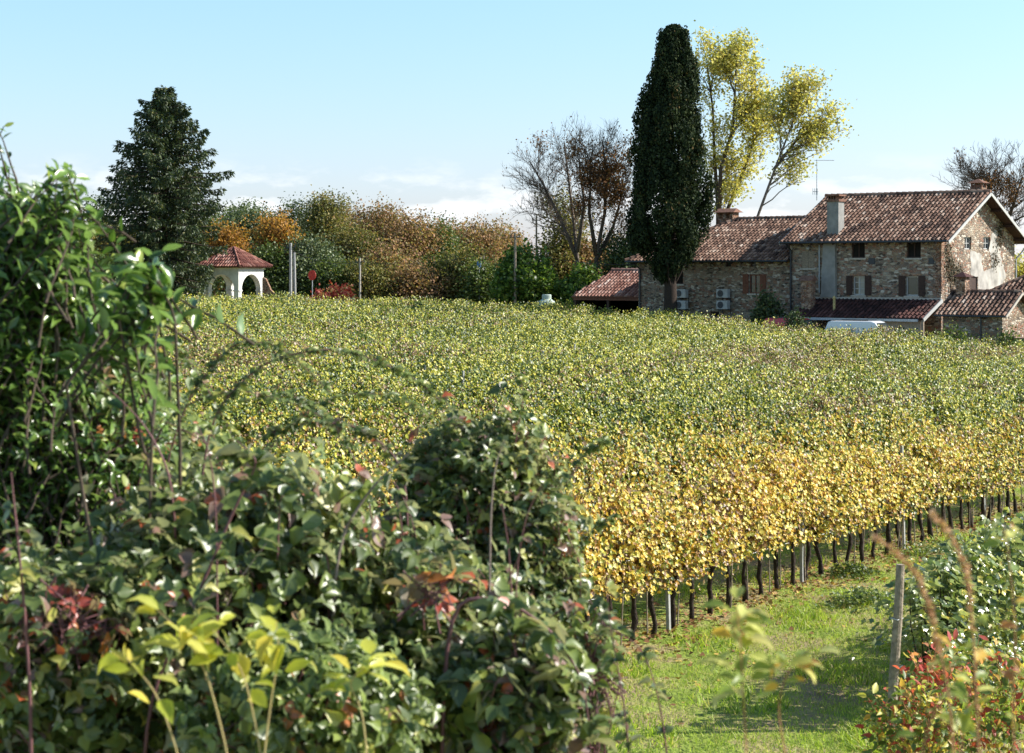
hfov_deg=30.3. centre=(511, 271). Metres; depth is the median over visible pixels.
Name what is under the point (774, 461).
grape vine
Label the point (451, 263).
broadleaf tree
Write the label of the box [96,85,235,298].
spruce tree
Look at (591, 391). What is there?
grape vine
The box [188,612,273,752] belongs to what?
sapling
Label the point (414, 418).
grape vine
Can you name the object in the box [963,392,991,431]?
grape vine
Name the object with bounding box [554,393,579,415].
grape vine
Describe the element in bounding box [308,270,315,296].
road sign
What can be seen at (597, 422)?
grape vine
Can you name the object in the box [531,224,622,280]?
broadleaf tree
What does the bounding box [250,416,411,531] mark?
bramble cane
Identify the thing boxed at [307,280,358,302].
red creeper
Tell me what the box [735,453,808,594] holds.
grape vine
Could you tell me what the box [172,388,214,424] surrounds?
grape vine
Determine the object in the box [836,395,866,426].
grape vine
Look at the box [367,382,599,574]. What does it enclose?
bramble thicket
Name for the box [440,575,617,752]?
bramble cane
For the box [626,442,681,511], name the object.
grape vine
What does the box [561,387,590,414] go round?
grape vine
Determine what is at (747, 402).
grape vine
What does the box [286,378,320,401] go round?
grape vine
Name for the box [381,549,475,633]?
reddening bramble
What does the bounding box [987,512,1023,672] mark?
grape vine
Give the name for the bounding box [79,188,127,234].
broadleaf tree
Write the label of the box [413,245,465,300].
broadleaf tree
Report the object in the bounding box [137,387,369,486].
bramble cane
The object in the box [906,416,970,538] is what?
grape vine
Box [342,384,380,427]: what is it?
grape vine
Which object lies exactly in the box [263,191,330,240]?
broadleaf tree
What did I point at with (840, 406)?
grape vine
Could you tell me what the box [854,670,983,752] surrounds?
autumn shrub
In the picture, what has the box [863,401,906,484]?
grape vine
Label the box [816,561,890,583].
weed clump
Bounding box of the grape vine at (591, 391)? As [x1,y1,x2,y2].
[573,387,611,426]
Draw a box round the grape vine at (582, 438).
[554,426,593,469]
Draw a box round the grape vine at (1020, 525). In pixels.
[994,511,1023,640]
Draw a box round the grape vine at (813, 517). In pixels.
[776,447,851,579]
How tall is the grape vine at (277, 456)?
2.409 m
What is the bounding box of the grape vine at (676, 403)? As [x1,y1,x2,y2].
[651,393,694,434]
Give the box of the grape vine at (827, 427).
[803,410,852,519]
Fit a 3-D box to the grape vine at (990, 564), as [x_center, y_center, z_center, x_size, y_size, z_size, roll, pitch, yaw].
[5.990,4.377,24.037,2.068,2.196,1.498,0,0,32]
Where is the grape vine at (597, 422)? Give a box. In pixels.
[560,396,607,435]
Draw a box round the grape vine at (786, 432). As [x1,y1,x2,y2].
[755,419,817,534]
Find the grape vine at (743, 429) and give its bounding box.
[728,408,762,465]
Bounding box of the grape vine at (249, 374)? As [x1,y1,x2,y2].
[228,366,266,394]
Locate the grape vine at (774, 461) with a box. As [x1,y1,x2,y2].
[735,441,819,588]
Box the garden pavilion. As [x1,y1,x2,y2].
[198,246,272,299]
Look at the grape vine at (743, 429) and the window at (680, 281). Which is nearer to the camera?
the grape vine at (743, 429)
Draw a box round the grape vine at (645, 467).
[605,427,673,531]
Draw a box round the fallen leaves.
[583,495,1023,741]
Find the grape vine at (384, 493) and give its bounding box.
[362,476,396,517]
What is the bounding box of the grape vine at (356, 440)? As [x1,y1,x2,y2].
[331,418,388,466]
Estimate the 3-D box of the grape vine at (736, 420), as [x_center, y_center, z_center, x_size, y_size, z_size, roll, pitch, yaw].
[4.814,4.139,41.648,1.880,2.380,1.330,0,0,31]
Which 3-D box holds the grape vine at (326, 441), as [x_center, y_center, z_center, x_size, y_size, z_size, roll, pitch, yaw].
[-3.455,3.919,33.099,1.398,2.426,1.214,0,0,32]
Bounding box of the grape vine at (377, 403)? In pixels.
[360,390,406,419]
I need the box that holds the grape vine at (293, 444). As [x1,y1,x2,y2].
[260,425,323,464]
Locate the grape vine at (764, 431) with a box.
[726,420,783,540]
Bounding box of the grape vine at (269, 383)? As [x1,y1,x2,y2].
[250,375,283,391]
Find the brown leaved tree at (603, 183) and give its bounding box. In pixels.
[552,117,636,276]
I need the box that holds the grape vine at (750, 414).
[732,400,772,442]
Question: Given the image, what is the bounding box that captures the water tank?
[539,294,554,305]
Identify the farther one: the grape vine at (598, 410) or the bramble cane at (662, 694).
the grape vine at (598, 410)
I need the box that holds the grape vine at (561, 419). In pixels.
[530,400,580,449]
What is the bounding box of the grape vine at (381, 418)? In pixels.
[352,404,413,457]
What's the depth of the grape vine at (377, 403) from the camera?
43.45 m
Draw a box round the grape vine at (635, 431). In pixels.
[616,426,654,493]
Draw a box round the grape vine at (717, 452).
[692,432,745,520]
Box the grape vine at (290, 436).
[246,432,293,467]
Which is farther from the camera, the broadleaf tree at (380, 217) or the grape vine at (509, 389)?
the broadleaf tree at (380, 217)
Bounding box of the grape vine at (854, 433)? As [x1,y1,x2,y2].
[823,404,881,511]
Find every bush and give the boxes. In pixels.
[487,237,563,306]
[552,260,603,306]
[746,285,787,329]
[781,306,810,332]
[888,325,918,338]
[933,320,979,344]
[993,324,1023,348]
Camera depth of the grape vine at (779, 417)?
43.86 m
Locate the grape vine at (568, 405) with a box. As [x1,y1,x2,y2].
[544,393,598,448]
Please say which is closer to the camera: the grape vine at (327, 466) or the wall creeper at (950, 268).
the grape vine at (327, 466)
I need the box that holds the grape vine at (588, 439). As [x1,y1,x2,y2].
[564,414,613,467]
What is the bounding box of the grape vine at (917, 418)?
[901,397,934,447]
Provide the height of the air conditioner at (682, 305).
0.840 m
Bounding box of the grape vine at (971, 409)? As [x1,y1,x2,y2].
[959,403,984,440]
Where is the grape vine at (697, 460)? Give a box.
[678,424,727,514]
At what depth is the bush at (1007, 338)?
99.36 m
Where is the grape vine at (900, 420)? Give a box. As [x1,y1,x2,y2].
[881,396,925,452]
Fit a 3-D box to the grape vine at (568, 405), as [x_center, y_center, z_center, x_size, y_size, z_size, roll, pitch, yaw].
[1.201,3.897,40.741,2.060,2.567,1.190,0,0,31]
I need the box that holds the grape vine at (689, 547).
[615,484,733,627]
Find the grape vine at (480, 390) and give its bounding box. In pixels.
[466,373,500,403]
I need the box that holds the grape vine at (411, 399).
[394,389,426,411]
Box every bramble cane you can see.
[0,472,42,752]
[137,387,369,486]
[143,440,278,752]
[163,336,245,471]
[163,337,331,489]
[201,346,446,480]
[237,389,374,549]
[248,390,434,491]
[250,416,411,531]
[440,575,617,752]
[506,372,530,507]
[557,436,613,494]
[576,512,621,552]
[589,576,643,752]
[590,617,673,752]
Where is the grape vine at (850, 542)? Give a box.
[811,445,891,564]
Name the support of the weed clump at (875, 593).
on the ground at (701, 742)
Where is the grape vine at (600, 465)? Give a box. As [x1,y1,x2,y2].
[576,446,641,565]
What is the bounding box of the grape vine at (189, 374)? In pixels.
[179,369,214,401]
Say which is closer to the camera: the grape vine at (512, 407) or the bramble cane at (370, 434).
the bramble cane at (370, 434)
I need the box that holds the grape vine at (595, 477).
[556,440,617,542]
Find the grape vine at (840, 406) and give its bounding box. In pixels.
[826,394,851,428]
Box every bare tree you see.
[502,114,618,268]
[937,138,1023,227]
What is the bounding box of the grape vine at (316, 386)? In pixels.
[306,374,340,403]
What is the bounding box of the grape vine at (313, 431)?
[282,396,328,450]
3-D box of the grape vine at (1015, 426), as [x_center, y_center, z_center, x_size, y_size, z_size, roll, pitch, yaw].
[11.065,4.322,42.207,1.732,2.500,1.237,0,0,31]
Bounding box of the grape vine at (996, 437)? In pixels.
[959,421,1023,521]
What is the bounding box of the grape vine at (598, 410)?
[569,391,616,435]
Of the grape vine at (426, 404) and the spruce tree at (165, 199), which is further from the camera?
the spruce tree at (165, 199)
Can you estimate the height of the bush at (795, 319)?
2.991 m
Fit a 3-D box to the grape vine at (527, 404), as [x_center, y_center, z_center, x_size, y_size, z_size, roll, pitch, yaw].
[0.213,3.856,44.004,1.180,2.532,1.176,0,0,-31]
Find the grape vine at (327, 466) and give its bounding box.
[303,448,346,482]
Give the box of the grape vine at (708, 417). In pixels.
[681,406,723,494]
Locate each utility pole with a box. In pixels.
[286,243,295,295]
[355,258,364,301]
[510,233,519,304]
[532,216,540,254]
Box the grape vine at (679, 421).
[648,406,707,481]
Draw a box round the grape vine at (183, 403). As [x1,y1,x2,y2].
[174,391,194,424]
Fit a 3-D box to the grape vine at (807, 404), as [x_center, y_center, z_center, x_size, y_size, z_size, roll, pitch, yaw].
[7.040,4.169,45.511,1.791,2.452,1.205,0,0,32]
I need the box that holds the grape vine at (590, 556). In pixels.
[572,497,615,615]
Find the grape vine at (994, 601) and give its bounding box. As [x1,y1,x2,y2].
[850,527,1023,697]
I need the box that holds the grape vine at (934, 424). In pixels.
[904,407,945,469]
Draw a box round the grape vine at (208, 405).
[175,403,214,434]
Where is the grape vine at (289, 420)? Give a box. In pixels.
[268,417,316,452]
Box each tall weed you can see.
[695,586,782,752]
[754,645,840,752]
[892,634,976,752]
[938,614,1017,752]
[980,520,1023,752]
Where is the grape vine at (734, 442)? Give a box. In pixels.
[707,428,761,548]
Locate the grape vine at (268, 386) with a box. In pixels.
[251,370,291,411]
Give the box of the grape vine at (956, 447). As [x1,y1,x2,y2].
[929,429,987,534]
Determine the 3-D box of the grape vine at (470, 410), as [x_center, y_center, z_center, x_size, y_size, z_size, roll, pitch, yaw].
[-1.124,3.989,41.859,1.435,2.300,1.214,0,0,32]
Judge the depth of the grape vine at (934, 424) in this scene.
44.93 m
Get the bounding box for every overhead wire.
[364,246,511,263]
[518,250,638,264]
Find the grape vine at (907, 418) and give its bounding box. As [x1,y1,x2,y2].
[890,404,921,454]
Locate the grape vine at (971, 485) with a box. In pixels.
[947,422,995,530]
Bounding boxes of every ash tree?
[690,19,793,213]
[752,61,858,216]
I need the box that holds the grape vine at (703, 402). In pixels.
[681,389,715,424]
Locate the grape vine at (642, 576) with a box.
[598,486,689,640]
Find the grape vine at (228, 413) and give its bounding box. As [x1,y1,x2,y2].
[194,402,240,437]
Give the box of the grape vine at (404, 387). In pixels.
[384,378,415,397]
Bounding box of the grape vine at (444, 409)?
[433,401,464,413]
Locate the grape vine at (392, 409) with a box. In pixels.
[370,403,419,436]
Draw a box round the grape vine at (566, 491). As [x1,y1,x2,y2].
[544,437,601,512]
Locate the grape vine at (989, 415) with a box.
[970,387,1002,434]
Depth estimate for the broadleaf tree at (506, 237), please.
167.27 m
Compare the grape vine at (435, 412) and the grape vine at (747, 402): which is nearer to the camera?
the grape vine at (435, 412)
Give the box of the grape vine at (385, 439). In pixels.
[353,412,406,468]
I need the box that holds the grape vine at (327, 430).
[298,395,353,455]
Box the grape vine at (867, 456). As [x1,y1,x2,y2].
[835,442,903,562]
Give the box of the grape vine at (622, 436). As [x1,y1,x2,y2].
[601,409,655,470]
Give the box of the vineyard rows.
[150,291,1023,446]
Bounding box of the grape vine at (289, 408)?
[260,393,310,434]
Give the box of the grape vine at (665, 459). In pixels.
[647,443,701,511]
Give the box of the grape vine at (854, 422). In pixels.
[832,405,883,496]
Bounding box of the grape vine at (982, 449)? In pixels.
[955,422,1005,527]
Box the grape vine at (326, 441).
[292,427,352,470]
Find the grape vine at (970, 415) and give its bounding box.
[947,391,985,436]
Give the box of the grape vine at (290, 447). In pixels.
[268,436,327,479]
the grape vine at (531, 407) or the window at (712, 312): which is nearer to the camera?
the grape vine at (531, 407)
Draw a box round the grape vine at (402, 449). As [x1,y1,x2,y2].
[381,426,430,469]
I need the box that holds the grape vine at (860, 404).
[841,384,873,429]
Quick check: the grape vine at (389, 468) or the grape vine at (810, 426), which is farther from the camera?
the grape vine at (810, 426)
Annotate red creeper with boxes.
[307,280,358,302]
[341,283,356,300]
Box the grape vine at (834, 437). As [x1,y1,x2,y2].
[817,417,855,520]
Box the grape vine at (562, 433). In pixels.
[534,414,583,467]
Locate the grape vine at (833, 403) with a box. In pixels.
[817,392,851,434]
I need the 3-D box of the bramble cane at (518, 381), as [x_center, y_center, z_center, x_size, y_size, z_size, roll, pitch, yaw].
[0.009,1.563,6.478,0.112,2.452,0.064,0,0,0]
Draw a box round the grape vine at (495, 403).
[473,386,508,420]
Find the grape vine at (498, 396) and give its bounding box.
[480,374,511,402]
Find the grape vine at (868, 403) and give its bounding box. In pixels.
[852,386,880,438]
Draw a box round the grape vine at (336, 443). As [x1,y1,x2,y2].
[313,422,367,470]
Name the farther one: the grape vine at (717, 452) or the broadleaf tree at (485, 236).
the broadleaf tree at (485, 236)
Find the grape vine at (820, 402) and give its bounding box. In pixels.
[797,390,837,420]
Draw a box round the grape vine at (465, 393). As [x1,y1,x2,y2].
[453,380,488,409]
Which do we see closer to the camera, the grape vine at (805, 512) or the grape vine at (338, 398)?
the grape vine at (805, 512)
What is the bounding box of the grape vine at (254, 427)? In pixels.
[233,407,283,448]
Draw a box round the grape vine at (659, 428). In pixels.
[645,412,696,468]
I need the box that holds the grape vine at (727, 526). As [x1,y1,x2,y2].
[669,469,763,614]
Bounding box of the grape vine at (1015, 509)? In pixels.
[998,419,1023,513]
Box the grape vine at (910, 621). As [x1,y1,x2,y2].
[851,554,1005,717]
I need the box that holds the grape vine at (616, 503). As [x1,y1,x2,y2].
[572,478,664,630]
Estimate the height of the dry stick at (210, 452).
1.858 m
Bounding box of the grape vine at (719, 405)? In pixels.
[696,396,735,429]
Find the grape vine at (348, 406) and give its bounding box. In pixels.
[330,390,363,420]
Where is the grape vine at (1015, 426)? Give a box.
[984,409,1023,516]
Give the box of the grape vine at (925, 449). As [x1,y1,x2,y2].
[894,416,966,540]
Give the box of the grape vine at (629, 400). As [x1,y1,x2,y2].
[613,380,644,419]
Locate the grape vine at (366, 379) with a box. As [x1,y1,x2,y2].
[346,365,399,409]
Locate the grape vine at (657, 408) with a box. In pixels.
[631,398,671,449]
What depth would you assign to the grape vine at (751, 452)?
36.21 m
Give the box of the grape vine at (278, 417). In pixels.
[248,385,294,441]
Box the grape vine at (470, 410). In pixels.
[446,399,478,419]
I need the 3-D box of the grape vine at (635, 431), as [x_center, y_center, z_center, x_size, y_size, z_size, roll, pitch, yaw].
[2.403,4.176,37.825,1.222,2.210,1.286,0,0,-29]
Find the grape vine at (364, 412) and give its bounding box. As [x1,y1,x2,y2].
[342,407,386,434]
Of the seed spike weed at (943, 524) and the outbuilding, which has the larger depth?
the outbuilding
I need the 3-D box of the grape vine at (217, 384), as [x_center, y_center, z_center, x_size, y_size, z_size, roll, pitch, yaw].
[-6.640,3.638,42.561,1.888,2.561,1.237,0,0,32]
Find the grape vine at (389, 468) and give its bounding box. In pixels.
[373,457,407,486]
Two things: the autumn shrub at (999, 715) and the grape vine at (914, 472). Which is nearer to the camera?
the autumn shrub at (999, 715)
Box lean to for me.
[792,275,942,336]
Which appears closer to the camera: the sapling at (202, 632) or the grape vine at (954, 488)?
the sapling at (202, 632)
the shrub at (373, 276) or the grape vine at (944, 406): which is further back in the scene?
the shrub at (373, 276)
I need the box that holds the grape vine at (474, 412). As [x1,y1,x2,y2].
[459,409,495,428]
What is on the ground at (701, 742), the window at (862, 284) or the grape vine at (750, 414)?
the grape vine at (750, 414)
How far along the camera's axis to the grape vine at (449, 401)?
45.78 m
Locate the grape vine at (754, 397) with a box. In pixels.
[737,377,775,426]
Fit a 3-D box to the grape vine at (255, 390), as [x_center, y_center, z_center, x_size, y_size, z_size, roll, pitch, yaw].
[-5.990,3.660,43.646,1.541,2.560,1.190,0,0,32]
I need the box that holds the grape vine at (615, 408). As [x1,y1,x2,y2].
[596,394,644,451]
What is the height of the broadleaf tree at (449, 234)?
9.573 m
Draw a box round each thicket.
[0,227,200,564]
[0,503,243,752]
[68,428,424,752]
[136,381,262,544]
[148,587,450,752]
[228,500,583,752]
[238,449,393,641]
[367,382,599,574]
[408,613,597,752]
[481,485,604,644]
[558,598,627,752]
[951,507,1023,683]
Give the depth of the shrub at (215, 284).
145.05 m
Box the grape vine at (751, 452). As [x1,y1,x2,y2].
[726,420,771,543]
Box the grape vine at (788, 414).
[777,406,800,431]
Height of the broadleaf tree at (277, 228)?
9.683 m
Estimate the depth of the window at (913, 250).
110.18 m
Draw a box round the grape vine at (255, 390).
[231,375,275,414]
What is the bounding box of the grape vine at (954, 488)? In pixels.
[935,423,988,528]
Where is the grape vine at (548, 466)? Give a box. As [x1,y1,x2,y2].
[527,420,571,468]
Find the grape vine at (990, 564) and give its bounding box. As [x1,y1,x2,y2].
[889,526,1023,691]
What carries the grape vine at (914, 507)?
on the ground at (701, 742)
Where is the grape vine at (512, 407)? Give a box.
[481,401,532,429]
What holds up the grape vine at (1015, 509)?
on the ground at (701, 742)
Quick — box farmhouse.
[779,179,1023,338]
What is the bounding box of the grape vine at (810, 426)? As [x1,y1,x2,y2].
[788,411,838,525]
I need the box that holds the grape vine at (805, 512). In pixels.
[769,447,848,584]
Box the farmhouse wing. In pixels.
[625,208,805,324]
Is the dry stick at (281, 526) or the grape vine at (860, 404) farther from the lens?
the grape vine at (860, 404)
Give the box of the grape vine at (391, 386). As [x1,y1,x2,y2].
[369,379,400,411]
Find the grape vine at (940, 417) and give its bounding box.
[918,403,967,440]
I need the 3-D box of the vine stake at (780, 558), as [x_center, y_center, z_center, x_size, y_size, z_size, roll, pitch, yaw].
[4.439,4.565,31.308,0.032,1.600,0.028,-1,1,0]
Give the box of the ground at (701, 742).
[201,298,1023,752]
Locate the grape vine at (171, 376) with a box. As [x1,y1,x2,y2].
[163,361,185,391]
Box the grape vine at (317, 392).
[290,386,333,444]
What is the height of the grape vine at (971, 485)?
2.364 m
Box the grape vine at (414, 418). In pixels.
[393,404,442,452]
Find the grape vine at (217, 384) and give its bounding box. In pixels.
[192,376,246,408]
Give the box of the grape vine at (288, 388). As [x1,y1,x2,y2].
[269,375,307,404]
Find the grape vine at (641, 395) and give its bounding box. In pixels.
[625,376,661,418]
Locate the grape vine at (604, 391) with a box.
[588,377,620,424]
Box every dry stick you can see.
[98,378,184,567]
[166,421,240,641]
[193,424,221,730]
[211,543,266,674]
[232,522,284,628]
[317,452,409,639]
[368,459,422,743]
[388,501,410,541]
[488,440,506,625]
[496,505,511,593]
[514,482,542,658]
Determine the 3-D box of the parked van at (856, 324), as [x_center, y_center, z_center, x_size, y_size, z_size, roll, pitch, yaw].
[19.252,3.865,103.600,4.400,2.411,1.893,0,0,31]
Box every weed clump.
[809,584,893,613]
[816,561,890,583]
[877,539,976,564]
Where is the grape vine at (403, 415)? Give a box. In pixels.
[392,396,437,431]
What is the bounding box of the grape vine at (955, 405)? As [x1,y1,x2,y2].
[916,391,972,438]
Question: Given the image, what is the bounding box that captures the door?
[971,276,975,288]
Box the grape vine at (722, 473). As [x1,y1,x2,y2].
[703,458,789,607]
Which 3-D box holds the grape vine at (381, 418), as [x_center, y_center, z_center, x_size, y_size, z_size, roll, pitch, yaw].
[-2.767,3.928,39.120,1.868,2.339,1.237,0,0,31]
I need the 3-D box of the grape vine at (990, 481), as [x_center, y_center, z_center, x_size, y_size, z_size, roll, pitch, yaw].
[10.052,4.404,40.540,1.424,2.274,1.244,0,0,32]
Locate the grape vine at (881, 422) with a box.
[861,403,902,482]
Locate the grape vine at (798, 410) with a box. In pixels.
[776,402,816,423]
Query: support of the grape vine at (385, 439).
on the ground at (701, 742)
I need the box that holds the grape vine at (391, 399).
[375,386,423,422]
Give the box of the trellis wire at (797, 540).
[588,480,1020,600]
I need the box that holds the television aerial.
[813,160,833,199]
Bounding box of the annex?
[991,275,1023,291]
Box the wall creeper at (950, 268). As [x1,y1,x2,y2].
[943,222,1005,299]
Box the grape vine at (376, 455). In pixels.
[331,440,400,501]
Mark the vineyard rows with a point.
(446, 343)
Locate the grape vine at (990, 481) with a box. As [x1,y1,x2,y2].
[971,423,1017,525]
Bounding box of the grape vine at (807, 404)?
[792,394,829,433]
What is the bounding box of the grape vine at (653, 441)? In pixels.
[631,420,670,472]
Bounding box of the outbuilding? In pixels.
[933,272,1023,344]
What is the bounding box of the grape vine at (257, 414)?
[229,384,283,440]
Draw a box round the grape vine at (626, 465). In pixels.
[595,445,646,560]
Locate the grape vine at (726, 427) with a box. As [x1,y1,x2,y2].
[703,405,739,468]
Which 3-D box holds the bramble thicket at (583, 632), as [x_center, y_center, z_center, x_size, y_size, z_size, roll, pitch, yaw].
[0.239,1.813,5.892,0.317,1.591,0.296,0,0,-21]
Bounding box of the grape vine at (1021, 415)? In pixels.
[1012,402,1023,509]
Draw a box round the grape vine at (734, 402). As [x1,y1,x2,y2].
[714,393,753,424]
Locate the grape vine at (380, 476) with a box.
[371,458,407,515]
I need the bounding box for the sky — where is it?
[0,0,1023,268]
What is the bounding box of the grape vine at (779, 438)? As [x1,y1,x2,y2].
[756,428,791,508]
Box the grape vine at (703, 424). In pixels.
[672,403,722,500]
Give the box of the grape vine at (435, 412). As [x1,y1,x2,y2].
[429,402,473,424]
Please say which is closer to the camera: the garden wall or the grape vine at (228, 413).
the grape vine at (228, 413)
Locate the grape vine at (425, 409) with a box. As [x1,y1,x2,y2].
[415,402,460,438]
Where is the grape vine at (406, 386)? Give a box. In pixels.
[405,381,443,417]
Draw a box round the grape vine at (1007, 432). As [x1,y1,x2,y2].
[974,416,1023,512]
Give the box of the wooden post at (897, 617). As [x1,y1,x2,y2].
[886,564,904,729]
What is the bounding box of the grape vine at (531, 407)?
[503,406,552,428]
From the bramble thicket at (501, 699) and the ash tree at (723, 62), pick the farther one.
the ash tree at (723, 62)
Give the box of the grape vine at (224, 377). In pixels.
[206,374,233,397]
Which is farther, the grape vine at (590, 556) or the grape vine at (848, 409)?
the grape vine at (848, 409)
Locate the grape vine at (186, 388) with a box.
[165,382,201,410]
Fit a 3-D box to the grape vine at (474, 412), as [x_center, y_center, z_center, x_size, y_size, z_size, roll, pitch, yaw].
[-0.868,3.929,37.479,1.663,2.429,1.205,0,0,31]
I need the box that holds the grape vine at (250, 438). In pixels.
[210,418,265,449]
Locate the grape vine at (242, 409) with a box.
[203,385,258,442]
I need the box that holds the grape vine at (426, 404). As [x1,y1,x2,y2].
[406,395,447,432]
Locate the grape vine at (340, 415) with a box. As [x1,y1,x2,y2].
[326,399,362,444]
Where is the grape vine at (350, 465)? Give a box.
[323,440,390,500]
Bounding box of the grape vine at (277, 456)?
[272,453,294,466]
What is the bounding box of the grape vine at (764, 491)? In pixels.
[703,455,793,601]
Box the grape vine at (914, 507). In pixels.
[883,430,951,545]
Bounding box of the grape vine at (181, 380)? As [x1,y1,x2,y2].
[172,376,199,399]
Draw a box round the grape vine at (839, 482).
[798,451,877,574]
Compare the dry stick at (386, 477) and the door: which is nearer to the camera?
the dry stick at (386, 477)
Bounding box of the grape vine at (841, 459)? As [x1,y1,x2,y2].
[817,438,872,569]
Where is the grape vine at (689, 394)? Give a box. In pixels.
[675,390,701,422]
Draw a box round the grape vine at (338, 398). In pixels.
[304,387,351,421]
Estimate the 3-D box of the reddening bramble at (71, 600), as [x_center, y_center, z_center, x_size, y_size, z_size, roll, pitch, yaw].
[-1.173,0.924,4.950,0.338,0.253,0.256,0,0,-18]
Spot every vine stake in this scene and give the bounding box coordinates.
[620,540,623,644]
[645,536,647,635]
[677,543,680,625]
[730,515,732,607]
[743,510,748,598]
[768,521,769,591]
[779,503,780,588]
[803,505,805,582]
[854,497,855,562]
[897,473,902,551]
[902,484,903,549]
[912,484,914,542]
[969,469,969,526]
[985,466,987,525]
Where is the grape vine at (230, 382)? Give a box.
[217,370,251,399]
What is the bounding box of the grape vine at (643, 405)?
[612,401,656,435]
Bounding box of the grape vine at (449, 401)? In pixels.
[426,383,459,412]
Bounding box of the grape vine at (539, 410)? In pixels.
[501,399,561,435]
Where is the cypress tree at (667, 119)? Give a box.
[624,23,717,318]
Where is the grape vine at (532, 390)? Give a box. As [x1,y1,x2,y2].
[519,381,556,419]
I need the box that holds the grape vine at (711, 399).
[693,396,725,417]
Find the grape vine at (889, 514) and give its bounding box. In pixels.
[867,440,931,554]
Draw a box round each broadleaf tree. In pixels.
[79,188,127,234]
[79,205,147,257]
[168,213,225,295]
[194,215,255,294]
[199,195,239,295]
[212,197,283,291]
[218,197,267,224]
[240,236,301,296]
[242,201,310,266]
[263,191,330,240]
[274,226,353,295]
[291,184,362,255]
[320,213,400,275]
[330,191,414,252]
[344,205,397,227]
[348,230,433,299]
[364,202,416,251]
[373,204,455,266]
[406,212,471,250]
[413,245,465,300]
[414,210,479,262]
[422,238,502,301]
[443,212,516,267]
[473,222,534,261]
[481,208,534,267]
[519,179,594,284]
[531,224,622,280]
[586,221,638,275]
[1015,244,1023,276]
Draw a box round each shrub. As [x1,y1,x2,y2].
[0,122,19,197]
[0,158,136,544]
[0,165,77,266]
[0,174,141,559]
[0,367,181,565]
[50,243,254,724]
[66,265,191,482]
[74,236,110,273]
[91,242,144,280]
[172,248,225,297]
[217,244,269,297]
[284,246,368,298]
[330,249,409,301]
[378,252,458,304]
[435,252,498,306]
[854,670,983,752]
[892,630,983,745]
[899,628,1023,752]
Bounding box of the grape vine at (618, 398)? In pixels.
[602,382,636,419]
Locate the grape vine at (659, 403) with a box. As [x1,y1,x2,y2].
[647,395,679,429]
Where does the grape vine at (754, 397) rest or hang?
on the ground at (701, 742)
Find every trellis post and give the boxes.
[663,512,670,629]
[799,468,803,582]
[900,445,905,548]
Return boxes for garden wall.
[262,277,274,299]
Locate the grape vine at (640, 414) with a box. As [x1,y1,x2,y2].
[624,402,671,440]
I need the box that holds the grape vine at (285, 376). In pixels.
[263,370,297,395]
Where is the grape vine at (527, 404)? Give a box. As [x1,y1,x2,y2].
[506,384,537,412]
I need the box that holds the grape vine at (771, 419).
[751,407,779,443]
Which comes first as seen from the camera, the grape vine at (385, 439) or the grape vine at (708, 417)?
the grape vine at (385, 439)
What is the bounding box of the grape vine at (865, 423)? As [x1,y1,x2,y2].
[851,408,885,458]
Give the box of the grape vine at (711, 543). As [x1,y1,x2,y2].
[656,467,738,620]
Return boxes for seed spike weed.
[871,533,954,752]
[928,509,979,752]
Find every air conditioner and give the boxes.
[677,289,688,301]
[677,301,688,313]
[716,289,730,302]
[716,300,730,313]
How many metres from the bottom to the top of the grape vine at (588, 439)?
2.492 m
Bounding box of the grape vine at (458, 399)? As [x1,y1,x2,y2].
[439,387,469,410]
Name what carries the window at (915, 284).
in the farmhouse
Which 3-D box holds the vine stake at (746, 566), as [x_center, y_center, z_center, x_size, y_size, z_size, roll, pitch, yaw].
[3.753,4.564,30.311,0.033,1.600,0.030,-3,0,0]
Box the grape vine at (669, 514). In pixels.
[608,471,713,633]
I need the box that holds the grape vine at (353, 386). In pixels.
[334,375,377,406]
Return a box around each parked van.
[764,317,821,335]
[825,319,891,339]
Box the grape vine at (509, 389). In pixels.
[496,377,521,401]
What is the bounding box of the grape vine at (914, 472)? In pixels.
[879,438,938,548]
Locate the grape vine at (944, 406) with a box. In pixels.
[917,392,974,488]
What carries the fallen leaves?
on the ground at (701, 742)
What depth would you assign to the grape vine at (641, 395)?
48.94 m
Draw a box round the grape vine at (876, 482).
[853,442,910,557]
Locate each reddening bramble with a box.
[0,573,131,671]
[63,386,145,462]
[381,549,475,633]
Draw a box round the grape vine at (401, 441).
[377,417,419,467]
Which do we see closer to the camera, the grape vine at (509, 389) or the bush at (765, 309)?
the grape vine at (509, 389)
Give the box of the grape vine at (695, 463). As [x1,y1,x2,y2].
[658,424,732,514]
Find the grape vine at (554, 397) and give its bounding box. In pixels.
[533,389,575,408]
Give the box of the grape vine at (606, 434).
[584,424,622,468]
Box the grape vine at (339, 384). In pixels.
[320,376,352,407]
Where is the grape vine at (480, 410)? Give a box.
[457,395,493,421]
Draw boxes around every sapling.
[97,644,177,752]
[126,594,226,752]
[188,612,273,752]
[242,604,311,752]
[319,639,409,752]
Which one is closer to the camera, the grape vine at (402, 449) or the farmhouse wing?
the grape vine at (402, 449)
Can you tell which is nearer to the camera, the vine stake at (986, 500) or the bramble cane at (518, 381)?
the bramble cane at (518, 381)
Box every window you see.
[676,271,683,285]
[711,311,718,315]
[743,274,765,294]
[800,251,815,269]
[846,276,870,296]
[849,243,865,259]
[898,276,924,297]
[904,242,921,259]
[965,237,969,248]
[983,237,988,248]
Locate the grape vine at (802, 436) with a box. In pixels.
[771,411,837,524]
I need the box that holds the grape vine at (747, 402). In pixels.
[729,390,762,421]
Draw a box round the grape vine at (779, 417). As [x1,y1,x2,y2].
[760,403,795,430]
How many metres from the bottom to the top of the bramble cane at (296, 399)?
2.184 m
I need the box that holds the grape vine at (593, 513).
[569,473,638,641]
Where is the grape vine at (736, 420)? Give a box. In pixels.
[710,405,762,442]
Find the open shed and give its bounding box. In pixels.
[571,268,638,315]

